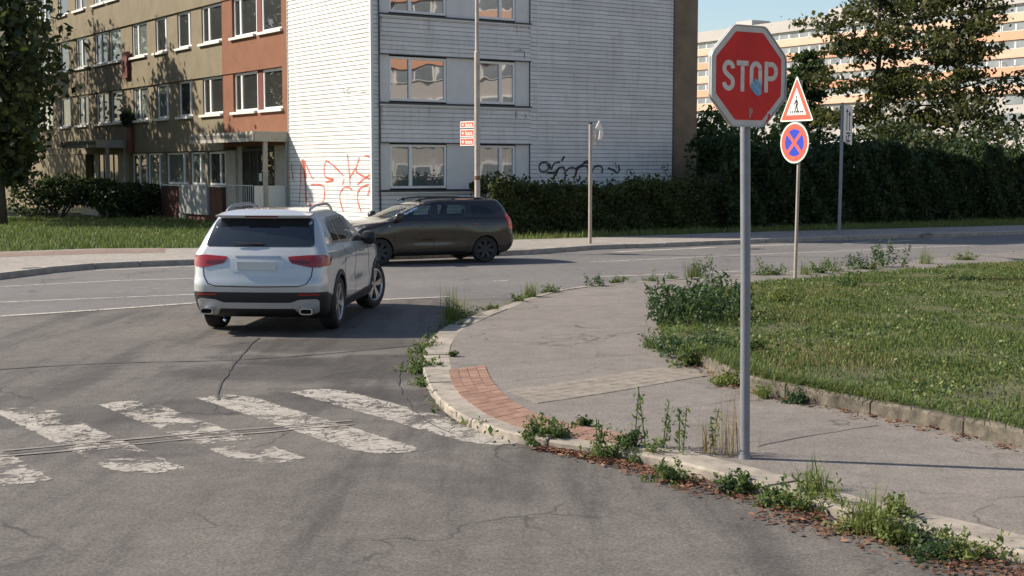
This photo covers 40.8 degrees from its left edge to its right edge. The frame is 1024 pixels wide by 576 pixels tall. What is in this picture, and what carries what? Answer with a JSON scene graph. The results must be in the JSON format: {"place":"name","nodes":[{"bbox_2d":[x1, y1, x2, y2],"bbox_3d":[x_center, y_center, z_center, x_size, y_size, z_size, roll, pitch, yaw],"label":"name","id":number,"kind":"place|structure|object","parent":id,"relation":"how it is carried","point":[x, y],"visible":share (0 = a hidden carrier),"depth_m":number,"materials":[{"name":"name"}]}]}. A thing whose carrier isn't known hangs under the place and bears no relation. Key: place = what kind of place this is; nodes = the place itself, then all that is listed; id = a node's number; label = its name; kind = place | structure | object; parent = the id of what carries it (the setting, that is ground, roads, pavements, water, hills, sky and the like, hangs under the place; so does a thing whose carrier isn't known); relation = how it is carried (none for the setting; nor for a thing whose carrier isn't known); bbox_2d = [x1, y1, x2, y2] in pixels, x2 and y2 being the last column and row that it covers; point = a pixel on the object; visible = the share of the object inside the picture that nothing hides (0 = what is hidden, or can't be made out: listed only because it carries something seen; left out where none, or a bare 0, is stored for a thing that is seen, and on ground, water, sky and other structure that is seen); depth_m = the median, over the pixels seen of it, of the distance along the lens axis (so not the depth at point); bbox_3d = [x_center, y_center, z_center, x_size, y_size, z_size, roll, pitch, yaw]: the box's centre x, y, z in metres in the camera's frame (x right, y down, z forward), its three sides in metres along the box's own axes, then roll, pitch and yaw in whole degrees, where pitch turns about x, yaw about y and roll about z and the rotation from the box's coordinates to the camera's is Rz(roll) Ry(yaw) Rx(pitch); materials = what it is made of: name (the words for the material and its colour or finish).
{"place":"outdoors","nodes":[
{"label":"outdoors","id":0,"kind":"place"},
{"bbox_2d":[0,205,1020,251],"bbox_3d":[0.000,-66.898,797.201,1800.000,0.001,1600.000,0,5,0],"label":"lawn","id":1,"kind":"structure","parent":0,"point":[76,214],"depth_m":47.63,"materials":[{"name":"plant"}]},
{"bbox_2d":[0,0,84,224],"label":"lawn tree","id":2,"kind":"object","parent":1,"relation":"on","point":[15,130],"visible":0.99,"depth_m":49.49,"materials":[{"name":"green plant"}]},
{"bbox_2d":[1,2,90,171],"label":"lawn tree","id":3,"kind":"object","parent":1,"relation":"on","point":[67,95],"visible":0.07,"depth_m":54.54,"materials":[{"name":"green plant"}]},
{"bbox_2d":[5,1,89,186],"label":"lawn tree","id":4,"kind":"object","parent":1,"relation":"on","point":[60,27],"visible":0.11,"depth_m":59.07,"materials":[{"name":"green plant"}]},
{"bbox_2d":[6,171,108,218],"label":"bush","id":5,"kind":"object","parent":1,"relation":"on","point":[51,185],"visible":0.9,"depth_m":56.72,"materials":[{"name":"green plant"}]},
{"bbox_2d":[77,177,142,218],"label":"bush","id":6,"kind":"object","parent":1,"relation":"on","point":[111,202],"visible":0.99,"depth_m":56.63,"materials":[{"name":"green plant"}]},
{"bbox_2d":[117,181,161,217],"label":"bush","id":7,"kind":"object","parent":1,"relation":"on","point":[149,196],"visible":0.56,"depth_m":58.08,"materials":[{"name":"green plant"}]},
{"bbox_2d":[0,215,516,251],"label":"lawn grass","id":8,"kind":"structure","parent":1,"relation":"on","point":[112,235],"depth_m":43.53,"materials":[{"name":"green plant"}]},
{"bbox_2d":[5,0,697,221],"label":"apartment block","id":9,"kind":"structure","parent":1,"relation":"on","point":[208,110],"depth_m":48.24,"materials":[{"name":"paint"}]},
{"bbox_2d":[96,32,107,63],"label":"window","id":10,"kind":"structure","parent":9,"relation":"in","point":[101,39],"depth_m":64.65,"materials":[{"name":"clear glass"}]},
{"bbox_2d":[97,92,108,123],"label":"window","id":11,"kind":"structure","parent":9,"relation":"in","point":[102,98],"depth_m":64.88,"materials":[{"name":"clear glass"}]},
{"bbox_2d":[98,153,118,181],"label":"window","id":12,"kind":"structure","parent":9,"relation":"in","point":[113,158],"depth_m":64.39,"materials":[{"name":"clear glass"}]},
{"bbox_2d":[133,22,146,56],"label":"window","id":13,"kind":"structure","parent":9,"relation":"in","point":[139,30],"depth_m":60.40,"materials":[{"name":"clear glass"}]},
{"bbox_2d":[133,153,148,183],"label":"window","id":14,"kind":"structure","parent":9,"relation":"in","point":[140,161],"depth_m":61.14,"materials":[{"name":"clear glass"}]},
{"bbox_2d":[134,86,148,119],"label":"window","id":15,"kind":"structure","parent":9,"relation":"in","point":[140,94],"depth_m":60.62,"materials":[{"name":"clear glass"}]},
{"bbox_2d":[149,153,162,186],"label":"window","id":16,"kind":"structure","parent":9,"relation":"in","point":[155,159],"depth_m":59.63,"materials":[{"name":"clear glass"}]},
{"bbox_2d":[156,17,167,51],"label":"window","id":17,"kind":"structure","parent":9,"relation":"in","point":[161,23],"depth_m":58.20,"materials":[{"name":"clear glass"}]},
{"bbox_2d":[158,83,168,117],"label":"window","id":18,"kind":"structure","parent":9,"relation":"in","point":[163,89],"depth_m":58.43,"materials":[{"name":"clear glass"}]},
{"bbox_2d":[168,152,188,183],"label":"window","id":19,"kind":"structure","parent":9,"relation":"in","point":[177,162],"depth_m":57.48,"materials":[{"name":"clear glass"}]},
{"bbox_2d":[178,11,191,47],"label":"window","id":20,"kind":"structure","parent":9,"relation":"in","point":[184,19],"depth_m":56.06,"materials":[{"name":"clear glass"}]},
{"bbox_2d":[180,80,192,116],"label":"window","id":21,"kind":"structure","parent":9,"relation":"in","point":[186,96],"depth_m":56.30,"materials":[{"name":"clear glass"}]},
{"bbox_2d":[192,152,204,184],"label":"window","id":22,"kind":"structure","parent":9,"relation":"in","point":[198,158],"depth_m":55.63,"materials":[{"name":"clear glass"}]},
{"bbox_2d":[202,3,221,42],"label":"window","id":23,"kind":"structure","parent":9,"relation":"in","point":[212,21],"depth_m":53.69,"materials":[{"name":"clear glass"}]},
{"bbox_2d":[204,76,222,114],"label":"window","id":24,"kind":"structure","parent":9,"relation":"in","point":[213,86],"depth_m":53.95,"materials":[{"name":"clear glass"}]},
{"bbox_2d":[210,151,225,184],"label":"window","id":25,"kind":"structure","parent":9,"relation":"in","point":[217,167],"depth_m":54.00,"materials":[{"name":"clear glass"}]},
{"bbox_2d":[234,0,256,36],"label":"window","id":26,"kind":"structure","parent":9,"relation":"in","point":[245,11],"depth_m":51.12,"materials":[{"name":"clear glass"}]},
{"bbox_2d":[235,71,257,111],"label":"window","id":27,"kind":"structure","parent":9,"relation":"in","point":[246,84],"depth_m":51.31,"materials":[{"name":"clear glass"}]},
{"bbox_2d":[242,148,274,207],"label":"entrance door","id":28,"kind":"structure","parent":9,"relation":"in","point":[252,159],"depth_m":51.03,"materials":[{"name":"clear glass"}]},
{"bbox_2d":[262,0,280,30],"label":"window","id":29,"kind":"structure","parent":9,"relation":"in","point":[271,9],"depth_m":49.24,"materials":[{"name":"clear glass"}]},
{"bbox_2d":[263,68,282,108],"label":"window","id":30,"kind":"structure","parent":9,"relation":"in","point":[272,78],"depth_m":49.42,"materials":[{"name":"clear glass"}]},
{"bbox_2d":[388,0,445,15],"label":"window","id":31,"kind":"structure","parent":9,"relation":"in","point":[424,7],"depth_m":44.00,"materials":[{"name":"clear glass"}]},
{"bbox_2d":[389,144,445,188],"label":"window","id":32,"kind":"structure","parent":9,"relation":"in","point":[411,166],"depth_m":44.39,"materials":[{"name":"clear glass"}]},
{"bbox_2d":[389,56,445,102],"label":"window","id":33,"kind":"structure","parent":9,"relation":"in","point":[415,79],"depth_m":44.15,"materials":[{"name":"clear glass"}]},
{"bbox_2d":[479,0,514,20],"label":"window","id":34,"kind":"structure","parent":9,"relation":"in","point":[504,10],"depth_m":45.68,"materials":[{"name":"clear glass"}]},
{"bbox_2d":[480,145,514,181],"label":"window","id":35,"kind":"structure","parent":9,"relation":"in","point":[492,158],"depth_m":46.11,"materials":[{"name":"clear glass"}]},
{"bbox_2d":[480,61,514,104],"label":"window","id":36,"kind":"structure","parent":9,"relation":"in","point":[497,79],"depth_m":45.88,"materials":[{"name":"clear glass"}]},
{"bbox_2d":[469,169,728,235],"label":"hedge","id":37,"kind":"object","parent":1,"relation":"on","point":[638,203],"visible":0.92,"depth_m":44.96,"materials":[{"name":"green plant"}]},
{"bbox_2d":[696,103,738,179],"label":"shrub","id":38,"kind":"object","parent":1,"relation":"on","point":[705,123],"visible":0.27,"depth_m":56.98,"materials":[{"name":"green plant"}]},
{"bbox_2d":[715,122,780,172],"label":"shrub","id":39,"kind":"object","parent":1,"relation":"on","point":[754,131],"visible":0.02,"depth_m":58.97,"materials":[{"name":"green plant"}]},
{"bbox_2d":[513,216,1023,239],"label":"verge grass","id":40,"kind":"structure","parent":1,"relation":"on","point":[982,221],"depth_m":47.38,"materials":[{"name":"green plant"}]},
{"bbox_2d":[765,48,839,143],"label":"conifer tree","id":41,"kind":"object","parent":1,"relation":"on","point":[814,95],"visible":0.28,"depth_m":72.86,"materials":[{"name":"green plant"}]},
{"bbox_2d":[683,126,1023,229],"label":"hedge","id":42,"kind":"object","parent":1,"relation":"on","point":[878,186],"visible":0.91,"depth_m":51.25,"materials":[{"name":"green plant"}]},
{"bbox_2d":[697,0,1023,150],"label":"panel block","id":43,"kind":"structure","parent":1,"relation":"on","point":[792,40],"depth_m":253.69,"materials":[{"name":"beige concrete"}]},
{"bbox_2d":[852,116,928,149],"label":"shrub","id":44,"kind":"object","parent":1,"relation":"on","point":[894,123],"visible":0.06,"depth_m":61.18,"materials":[{"name":"green plant"}]},
{"bbox_2d":[781,0,1000,140],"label":"larch tree","id":45,"kind":"object","parent":1,"relation":"on","point":[886,86],"visible":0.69,"depth_m":68.70,"materials":[{"name":"green plant"}]},
{"bbox_2d":[864,117,965,171],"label":"shrub","id":46,"kind":"object","parent":1,"relation":"on","point":[909,135],"visible":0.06,"depth_m":59.03,"materials":[{"name":"green plant"}]},
{"bbox_2d":[877,0,1023,144],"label":"larch tree","id":47,"kind":"object","parent":1,"relation":"on","point":[978,23],"visible":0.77,"depth_m":64.58,"materials":[{"name":"green plant"}]},
{"bbox_2d":[924,114,1023,171],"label":"shrub","id":48,"kind":"object","parent":1,"relation":"on","point":[1000,132],"visible":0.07,"depth_m":60.12,"materials":[{"name":"green plant"}]},
{"bbox_2d":[0,298,1023,575],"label":"side road","id":49,"kind":"structure","parent":0,"point":[436,504],"depth_m":9.52,"materials":[{"name":"grey asphalt"}]},
{"bbox_2d":[0,451,52,485],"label":"zebra stripe","id":50,"kind":"object","parent":49,"relation":"on","point":[21,471],"visible":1,"depth_m":9.94,"materials":[{"name":"paint"}]},
{"bbox_2d":[0,407,183,472],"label":"zebra stripe","id":51,"kind":"object","parent":49,"relation":"on","point":[36,427],"visible":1,"depth_m":11.31,"materials":[{"name":"paint"}]},
{"bbox_2d":[94,400,304,462],"bbox_3d":[-2.719,1.191,11.660,0.520,0.001,3.451,-4,6,-36],"label":"zebra stripe","id":52,"kind":"object","parent":49,"relation":"on","point":[275,454],"visible":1,"depth_m":11.53,"materials":[{"name":"paint"}]},
{"bbox_2d":[194,202,384,327],"bbox_3d":[-3.179,-0.423,20.318,2.130,1.715,4.650,0,5,4],"label":"suv","id":53,"kind":"object","parent":49,"relation":"on","point":[323,266],"visible":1,"depth_m":18.24,"materials":[{"name":"silver metal"}]},
{"bbox_2d":[198,394,417,453],"bbox_3d":[-1.869,1.161,12.009,0.520,0.001,3.451,-4,6,-36],"label":"zebra stripe","id":54,"kind":"object","parent":49,"relation":"on","point":[370,444],"visible":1,"depth_m":11.75,"materials":[{"name":"paint"}]},
{"bbox_2d":[292,389,516,445],"bbox_3d":[-1.011,1.130,12.363,0.540,0.001,3.451,-4,6,-36],"label":"zebra stripe","id":55,"kind":"object","parent":49,"relation":"on","point":[484,438],"visible":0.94,"depth_m":12.37,"materials":[{"name":"paint"}]},
{"bbox_2d":[388,349,443,374],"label":"weed","id":56,"kind":"object","parent":49,"relation":"on","point":[416,363],"visible":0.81,"depth_m":14.90,"materials":[{"name":"green plant"}]},
{"bbox_2d":[432,281,477,324],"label":"grass tuft","id":57,"kind":"object","parent":49,"relation":"on","point":[454,314],"visible":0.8,"depth_m":19.53,"materials":[{"name":"green plant"}]},
{"bbox_2d":[583,423,646,461],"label":"weed","id":58,"kind":"object","parent":49,"relation":"on","point":[609,452],"visible":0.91,"depth_m":10.39,"materials":[{"name":"green plant"}]},
{"bbox_2d":[639,456,698,486],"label":"weed","id":59,"kind":"object","parent":49,"relation":"on","point":[670,472],"visible":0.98,"depth_m":9.65,"materials":[{"name":"green plant"}]},
{"bbox_2d":[712,469,763,494],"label":"weed","id":60,"kind":"object","parent":49,"relation":"on","point":[751,487],"visible":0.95,"depth_m":9.32,"materials":[{"name":"green plant"}]},
{"bbox_2d":[745,473,793,510],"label":"weed","id":61,"kind":"object","parent":49,"relation":"on","point":[765,501],"visible":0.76,"depth_m":8.97,"materials":[{"name":"green plant"}]},
{"bbox_2d":[532,444,1023,575],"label":"leaf litter","id":62,"kind":"object","parent":49,"relation":"on","point":[949,565],"visible":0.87,"depth_m":8.66,"materials":[{"name":"brown plant"}]},
{"bbox_2d":[762,471,825,512],"bbox_3d":[1.825,1.327,8.940,0.427,0.246,0.399,3,6,27],"label":"weed","id":63,"kind":"object","parent":49,"relation":"on","point":[800,501],"visible":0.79,"depth_m":8.88,"materials":[{"name":"green plant"}]},
{"bbox_2d":[772,462,850,516],"bbox_3d":[1.914,1.298,8.914,0.488,0.312,0.458,0,5,0],"label":"weed","id":64,"kind":"object","parent":49,"relation":"on","point":[828,491],"visible":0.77,"depth_m":8.86,"materials":[{"name":"green plant"}]},
{"bbox_2d":[821,495,875,534],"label":"weed","id":65,"kind":"object","parent":49,"relation":"on","point":[848,523],"visible":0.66,"depth_m":8.35,"materials":[{"name":"green plant"}]},
{"bbox_2d":[811,476,904,538],"bbox_3d":[2.180,1.307,8.318,0.540,0.361,0.652,-2,5,-21],"label":"grass tuft","id":66,"kind":"object","parent":49,"relation":"on","point":[858,514],"visible":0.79,"depth_m":8.29,"materials":[{"name":"green plant"}]},
{"bbox_2d":[869,504,933,545],"bbox_3d":[2.275,1.408,8.076,0.402,0.244,0.372,-5,7,-43],"label":"weed","id":67,"kind":"object","parent":49,"relation":"on","point":[886,532],"visible":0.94,"depth_m":8.09,"materials":[{"name":"green plant"}]},
{"bbox_2d":[890,517,958,566],"bbox_3d":[2.355,1.440,7.825,0.396,0.209,0.589,2,5,17],"label":"weed","id":68,"kind":"object","parent":49,"relation":"on","point":[927,547],"visible":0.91,"depth_m":7.83,"materials":[{"name":"green plant"}]},
{"bbox_2d":[932,522,1021,562],"bbox_3d":[2.603,1.439,7.774,0.456,0.233,0.434,-2,5,-18],"label":"weed","id":69,"kind":"object","parent":49,"relation":"on","point":[965,550],"visible":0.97,"depth_m":7.74,"materials":[{"name":"green plant"}]},
{"bbox_2d":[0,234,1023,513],"bbox_3d":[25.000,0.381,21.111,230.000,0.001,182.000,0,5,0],"label":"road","id":70,"kind":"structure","parent":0,"point":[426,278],"depth_m":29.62,"materials":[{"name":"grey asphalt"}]},
{"bbox_2d":[349,196,512,264],"bbox_3d":[-2.252,-1.384,32.492,4.510,1.543,2.050,-2,5,-25],"label":"estate car","id":71,"kind":"object","parent":70,"relation":"on","point":[479,229],"visible":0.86,"depth_m":32.00,"materials":[{"name":"brown paint"}]},
{"bbox_2d":[0,230,1023,278],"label":"kerb","id":72,"kind":"structure","parent":70,"relation":"on","point":[22,272],"depth_m":37.20,"materials":[{"name":"concrete"}]},
{"bbox_2d":[423,252,1023,563],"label":"kerb","id":73,"kind":"structure","parent":70,"relation":"on","point":[445,394],"depth_m":10.30,"materials":[{"name":"concrete"}]},
{"bbox_2d":[517,412,562,446],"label":"weed","id":74,"kind":"object","parent":73,"relation":"on","point":[537,430],"visible":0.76,"depth_m":10.94,"materials":[{"name":"green plant"}]},
{"bbox_2d":[542,417,579,437],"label":"weed","id":75,"kind":"object","parent":73,"relation":"on","point":[558,431],"visible":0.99,"depth_m":10.90,"materials":[{"name":"green plant"}]},
{"bbox_2d":[409,251,1022,562],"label":"kerb growth","id":76,"kind":"object","parent":73,"relation":"on","point":[490,430],"visible":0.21,"depth_m":11.94,"materials":[{"name":"green plant"}]},
{"bbox_2d":[789,452,839,490],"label":"grass tuft","id":77,"kind":"object","parent":73,"relation":"on","point":[818,479],"visible":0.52,"depth_m":9.12,"materials":[{"name":"green plant"}]},
{"bbox_2d":[876,491,916,516],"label":"weed","id":78,"kind":"object","parent":73,"relation":"on","point":[900,506],"visible":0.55,"depth_m":8.41,"materials":[{"name":"green plant"}]},
{"bbox_2d":[0,225,1023,271],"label":"pavement","id":79,"kind":"structure","parent":0,"point":[14,263],"depth_m":39.63,"materials":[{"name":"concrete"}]},
{"bbox_2d":[0,249,164,256],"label":"red paving","id":80,"kind":"structure","parent":79,"relation":"on","point":[40,253],"depth_m":34.35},
{"bbox_2d":[474,0,479,197],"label":"lamp post","id":81,"kind":"object","parent":79,"relation":"on","point":[477,111],"visible":0.86,"depth_m":35.72,"materials":[{"name":"metal"}]},
{"bbox_2d":[588,121,602,243],"bbox_3d":[2.398,-2.919,38.582,0.171,3.524,0.680,4,7,41],"label":"direction sign","id":82,"kind":"object","parent":79,"relation":"on","point":[599,127],"visible":0.91,"depth_m":38.38,"materials":[{"name":"metal"}]},
{"bbox_2d":[837,102,852,233],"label":"lane sign","id":83,"kind":"object","parent":79,"relation":"on","point":[846,124],"visible":0.87,"depth_m":44.33,"materials":[{"name":"metal"}]},
{"bbox_2d":[449,252,1023,534],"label":"pavement","id":84,"kind":"structure","parent":0,"point":[963,478],"depth_m":11.92,"materials":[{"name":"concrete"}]},
{"bbox_2d":[449,365,641,442],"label":"tactile paving","id":85,"kind":"structure","parent":84,"relation":"on","point":[483,392],"depth_m":12.48,"materials":[{"name":"red tile"}]},
{"bbox_2d":[507,367,709,403],"bbox_3d":[0.971,0.951,13.659,2.700,0.020,0.784,-5,7,-43],"label":"warning strip","id":86,"kind":"object","parent":84,"relation":"on","point":[593,386],"visible":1,"depth_m":13.55,"materials":[{"name":"grey concrete"}]},
{"bbox_2d":[655,331,688,358],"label":"weed","id":87,"kind":"object","parent":84,"relation":"on","point":[668,350],"visible":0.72,"depth_m":15.50,"materials":[{"name":"green plant"}]},
{"bbox_2d":[663,330,707,367],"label":"weed","id":88,"kind":"object","parent":84,"relation":"on","point":[687,356],"visible":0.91,"depth_m":14.84,"materials":[{"name":"green plant"}]},
{"bbox_2d":[707,376,762,457],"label":"dry stalks","id":89,"kind":"object","parent":84,"relation":"on","point":[726,451],"visible":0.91,"depth_m":10.25,"materials":[{"name":"beige plant"}]},
{"bbox_2d":[708,24,786,459],"bbox_3d":[1.661,-0.234,9.944,0.717,3.282,0.118,-3,6,-33],"label":"stop sign","id":90,"kind":"object","parent":84,"relation":"on","point":[747,75],"visible":0.99,"depth_m":9.86,"materials":[{"name":"metal"}]},
{"bbox_2d":[780,76,812,277],"bbox_3d":[5.510,-2.052,26.587,0.103,4.035,0.905,-3,6,-31],"label":"warning sign","id":91,"kind":"object","parent":84,"relation":"on","point":[794,143],"visible":0.99,"depth_m":26.52,"materials":[{"name":"metal"}]},
{"bbox_2d":[656,260,1023,425],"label":"grass","id":92,"kind":"structure","parent":84,"relation":"on","point":[963,328],"depth_m":17.49,"materials":[{"name":"green plant"}]},
{"bbox_2d":[643,274,721,325],"bbox_3d":[2.218,0.155,18.360,0.950,0.772,0.823,-3,6,-29],"label":"weed","id":93,"kind":"object","parent":92,"relation":"on","point":[656,300],"visible":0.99,"depth_m":18.28,"materials":[{"name":"green plant"}]},
{"bbox_2d":[674,269,740,319],"bbox_3d":[2.749,0.122,18.978,1.049,0.751,0.806,0,5,0],"label":"weed","id":94,"kind":"object","parent":92,"relation":"on","point":[720,294],"visible":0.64,"depth_m":18.92,"materials":[{"name":"green plant"}]},
{"bbox_2d":[684,321,732,348],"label":"weed","id":95,"kind":"object","parent":92,"relation":"on","point":[719,338],"visible":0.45,"depth_m":15.56,"materials":[{"name":"green plant"}]},
{"bbox_2d":[762,274,805,301],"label":"weed","id":96,"kind":"object","parent":92,"relation":"on","point":[775,295],"visible":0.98,"depth_m":21.77,"materials":[{"name":"green plant"}]},
{"bbox_2d":[656,258,1023,423],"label":"clover","id":97,"kind":"object","parent":92,"relation":"on","point":[925,383],"visible":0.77,"depth_m":17.98,"materials":[{"name":"green plant"}]},
{"bbox_2d":[662,258,1023,421],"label":"pale ground leaves","id":98,"kind":"object","parent":92,"relation":"on","point":[919,380],"visible":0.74,"depth_m":17.96,"materials":[{"name":"green plant"}]},
{"bbox_2d":[825,257,872,285],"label":"weed","id":99,"kind":"object","parent":92,"relation":"on","point":[852,281],"visible":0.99,"depth_m":24.68,"materials":[{"name":"green plant"}]},
{"bbox_2d":[695,342,1023,432],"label":"edge grass","id":100,"kind":"structure","parent":92,"relation":"on","point":[721,355],"depth_m":12.32,"materials":[{"name":"green plant"}]},
{"bbox_2d":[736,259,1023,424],"bbox_3d":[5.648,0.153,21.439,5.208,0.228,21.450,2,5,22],"label":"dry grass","id":101,"kind":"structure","parent":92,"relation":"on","point":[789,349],"depth_m":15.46,"materials":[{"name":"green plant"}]},
{"bbox_2d":[681,364,1023,452],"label":"edge litter","id":102,"kind":"object","parent":84,"relation":"on","point":[931,426],"visible":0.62,"depth_m":11.59,"materials":[{"name":"brown plant"}]},
{"bbox_2d":[699,353,1023,448],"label":"bed edging","id":103,"kind":"object","parent":84,"relation":"on","point":[994,432],"visible":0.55,"depth_m":11.60,"materials":[{"name":"concrete"}]},
{"bbox_2d":[870,237,910,267],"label":"weed","id":104,"kind":"object","parent":84,"relation":"on","point":[877,256],"visible":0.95,"depth_m":29.74,"materials":[{"name":"green plant"}]},
{"bbox_2d":[698,0,918,31],"label":"sky","id":105,"kind":"structure","parent":0,"point":[712,14],"materials":[{"name":"blue"}]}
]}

